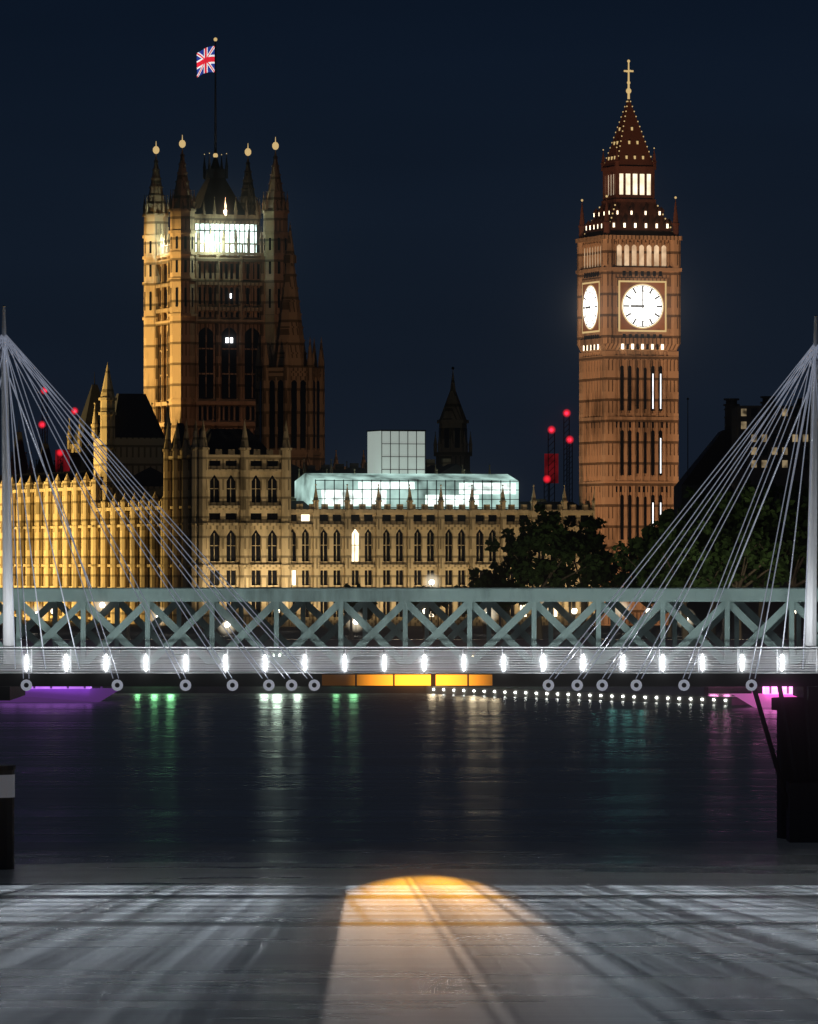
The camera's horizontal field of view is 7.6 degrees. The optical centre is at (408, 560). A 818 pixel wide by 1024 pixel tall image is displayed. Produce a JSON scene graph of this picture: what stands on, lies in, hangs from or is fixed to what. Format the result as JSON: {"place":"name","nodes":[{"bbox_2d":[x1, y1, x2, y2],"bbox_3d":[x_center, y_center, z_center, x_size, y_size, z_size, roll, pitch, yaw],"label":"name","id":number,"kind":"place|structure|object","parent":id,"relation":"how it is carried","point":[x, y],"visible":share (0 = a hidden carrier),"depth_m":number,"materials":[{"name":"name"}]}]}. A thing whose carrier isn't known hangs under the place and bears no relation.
{"place":"outdoors","nodes":[
{"label":"outdoors","id":0,"kind":"place"},
{"bbox_2d":[142,37,288,445],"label":"victoria tower","id":1,"kind":"structure","parent":0,"point":[214,266],"depth_m":1302.98,"materials":[{"name":"stone"}]},
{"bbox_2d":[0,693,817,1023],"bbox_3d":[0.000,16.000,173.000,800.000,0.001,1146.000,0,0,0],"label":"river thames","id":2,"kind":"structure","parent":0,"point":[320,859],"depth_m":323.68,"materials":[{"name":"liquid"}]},
{"bbox_2d":[0,687,116,701],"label":"moored cruiser","id":3,"kind":"object","parent":2,"relation":"on","point":[61,694],"visible":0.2,"depth_m":697.93,"materials":[{"name":"purple"}]},
{"bbox_2d":[0,687,817,869],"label":"bridge piers","id":4,"kind":"structure","parent":2,"relation":"in","point":[795,761],"depth_m":351.26,"materials":[{"name":"concrete"}]},
{"bbox_2d":[0,647,817,700],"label":"footbridge deck","id":5,"kind":"structure","parent":4,"relation":"on","point":[12,689],"depth_m":350.04,"materials":[{"name":"metal"}]},
{"bbox_2d":[733,687,796,707],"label":"party boat","id":6,"kind":"object","parent":2,"relation":"on","point":[767,695],"visible":0.2,"depth_m":670.26,"materials":[{"name":"pink"}]},
{"bbox_2d":[0,588,817,670],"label":"truss bridge","id":7,"kind":"structure","parent":0,"point":[733,600],"depth_m":357.83,"materials":[{"name":"green paint"}]},
{"bbox_2d":[0,305,817,690],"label":"pylons and cables","id":8,"kind":"object","parent":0,"point":[810,615],"visible":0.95,"depth_m":347.07,"materials":[{"name":"white paint"}]},
{"bbox_2d":[0,580,817,704],"bbox_3d":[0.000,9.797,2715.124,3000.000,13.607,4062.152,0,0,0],"label":"embankment road and wall","id":9,"kind":"structure","parent":0,"point":[130,633],"depth_m":745.00,"materials":[{"name":"stone"}]},
{"bbox_2d":[0,363,595,626],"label":"palace ranges","id":10,"kind":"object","parent":9,"relation":"on","point":[237,513],"visible":0.72,"depth_m":1046.68,"materials":[{"name":"stone"}]},
{"bbox_2d":[39,389,572,501],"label":"construction cranes","id":11,"kind":"object","parent":10,"relation":"on","point":[550,468],"visible":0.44,"depth_m":1149.50,"materials":[{"name":"red metal"}]},
{"bbox_2d":[255,224,365,470],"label":"central tower","id":12,"kind":"structure","parent":10,"relation":"on","point":[290,383],"depth_m":1175.71,"materials":[{"name":"stone"}]},
{"bbox_2d":[295,430,519,509],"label":"illuminated rooftop structure","id":13,"kind":"object","parent":10,"relation":"on","point":[396,463],"visible":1,"depth_m":1050.04,"materials":[{"name":"white"}]},
{"bbox_2d":[343,583,377,627],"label":"plane tree","id":14,"kind":"object","parent":9,"relation":"on","point":[360,611],"visible":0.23,"depth_m":943.83,"materials":[{"name":"green plant"}]},
{"bbox_2d":[408,582,449,632],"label":"plane tree","id":15,"kind":"object","parent":9,"relation":"on","point":[443,604],"visible":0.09,"depth_m":939.38,"materials":[{"name":"green plant"}]},
{"bbox_2d":[433,367,472,470],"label":"ventilation tower","id":16,"kind":"structure","parent":9,"relation":"on","point":[452,444],"depth_m":1118.00,"materials":[{"name":"stone"}]},
{"bbox_2d":[454,572,516,633],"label":"plane tree","id":17,"kind":"object","parent":9,"relation":"on","point":[473,579],"visible":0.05,"depth_m":928.60,"materials":[{"name":"green plant"}]},
{"bbox_2d":[468,555,529,635],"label":"plane tree","id":18,"kind":"object","parent":9,"relation":"on","point":[497,578],"visible":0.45,"depth_m":888.20,"materials":[{"name":"green plant"}]},
{"bbox_2d":[484,503,614,638],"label":"plane tree","id":19,"kind":"object","parent":9,"relation":"on","point":[541,536],"visible":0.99,"depth_m":868.58,"materials":[{"name":"green plant"}]},
{"bbox_2d":[525,515,631,636],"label":"plane tree","id":20,"kind":"object","parent":9,"relation":"on","point":[594,544],"visible":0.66,"depth_m":877.91,"materials":[{"name":"green plant"}]},
{"bbox_2d":[575,60,681,625],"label":"clock tower","id":21,"kind":"structure","parent":9,"relation":"on","point":[629,268],"depth_m":1051.53,"materials":[{"name":"stone"}]},
{"bbox_2d":[609,545,656,608],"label":"plane tree","id":22,"kind":"object","parent":9,"relation":"on","point":[614,566],"visible":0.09,"depth_m":905.24,"materials":[{"name":"green plant"}]},
{"bbox_2d":[611,520,688,636],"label":"plane tree","id":23,"kind":"object","parent":9,"relation":"on","point":[644,574],"visible":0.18,"depth_m":858.02,"materials":[{"name":"green plant"}]},
{"bbox_2d":[628,508,745,638],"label":"plane tree","id":24,"kind":"object","parent":9,"relation":"on","point":[704,577],"visible":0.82,"depth_m":797.70,"materials":[{"name":"green plant"}]},
{"bbox_2d":[659,486,746,638],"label":"plane tree","id":25,"kind":"object","parent":9,"relation":"on","point":[683,571],"visible":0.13,"depth_m":848.19,"materials":[{"name":"green plant"}]},
{"bbox_2d":[684,483,806,638],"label":"plane tree","id":26,"kind":"object","parent":9,"relation":"on","point":[749,561],"visible":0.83,"depth_m":797.98,"materials":[{"name":"green plant"}]},
{"bbox_2d":[712,478,801,626],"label":"plane tree","id":27,"kind":"object","parent":9,"relation":"on","point":[773,489],"visible":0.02,"depth_m":847.47,"materials":[{"name":"green plant"}]},
{"bbox_2d":[738,486,817,638],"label":"plane tree","id":28,"kind":"object","parent":9,"relation":"on","point":[782,577],"visible":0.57,"depth_m":802.35,"materials":[{"name":"green plant"}]},
{"bbox_2d":[774,480,817,587],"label":"plane tree","id":29,"kind":"object","parent":9,"relation":"on","point":[794,483],"visible":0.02,"depth_m":840.89,"materials":[{"name":"green plant"}]},
{"bbox_2d":[0,0,817,504],"label":"sky","id":30,"kind":"structure","parent":0,"point":[437,160],"materials":[{"name":"blue"}]},
{"bbox_2d":[674,396,817,633],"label":"background building","id":31,"kind":"structure","parent":0,"point":[739,419],"depth_m":930.00,"materials":[{"name":"brown metal"}]}
]}

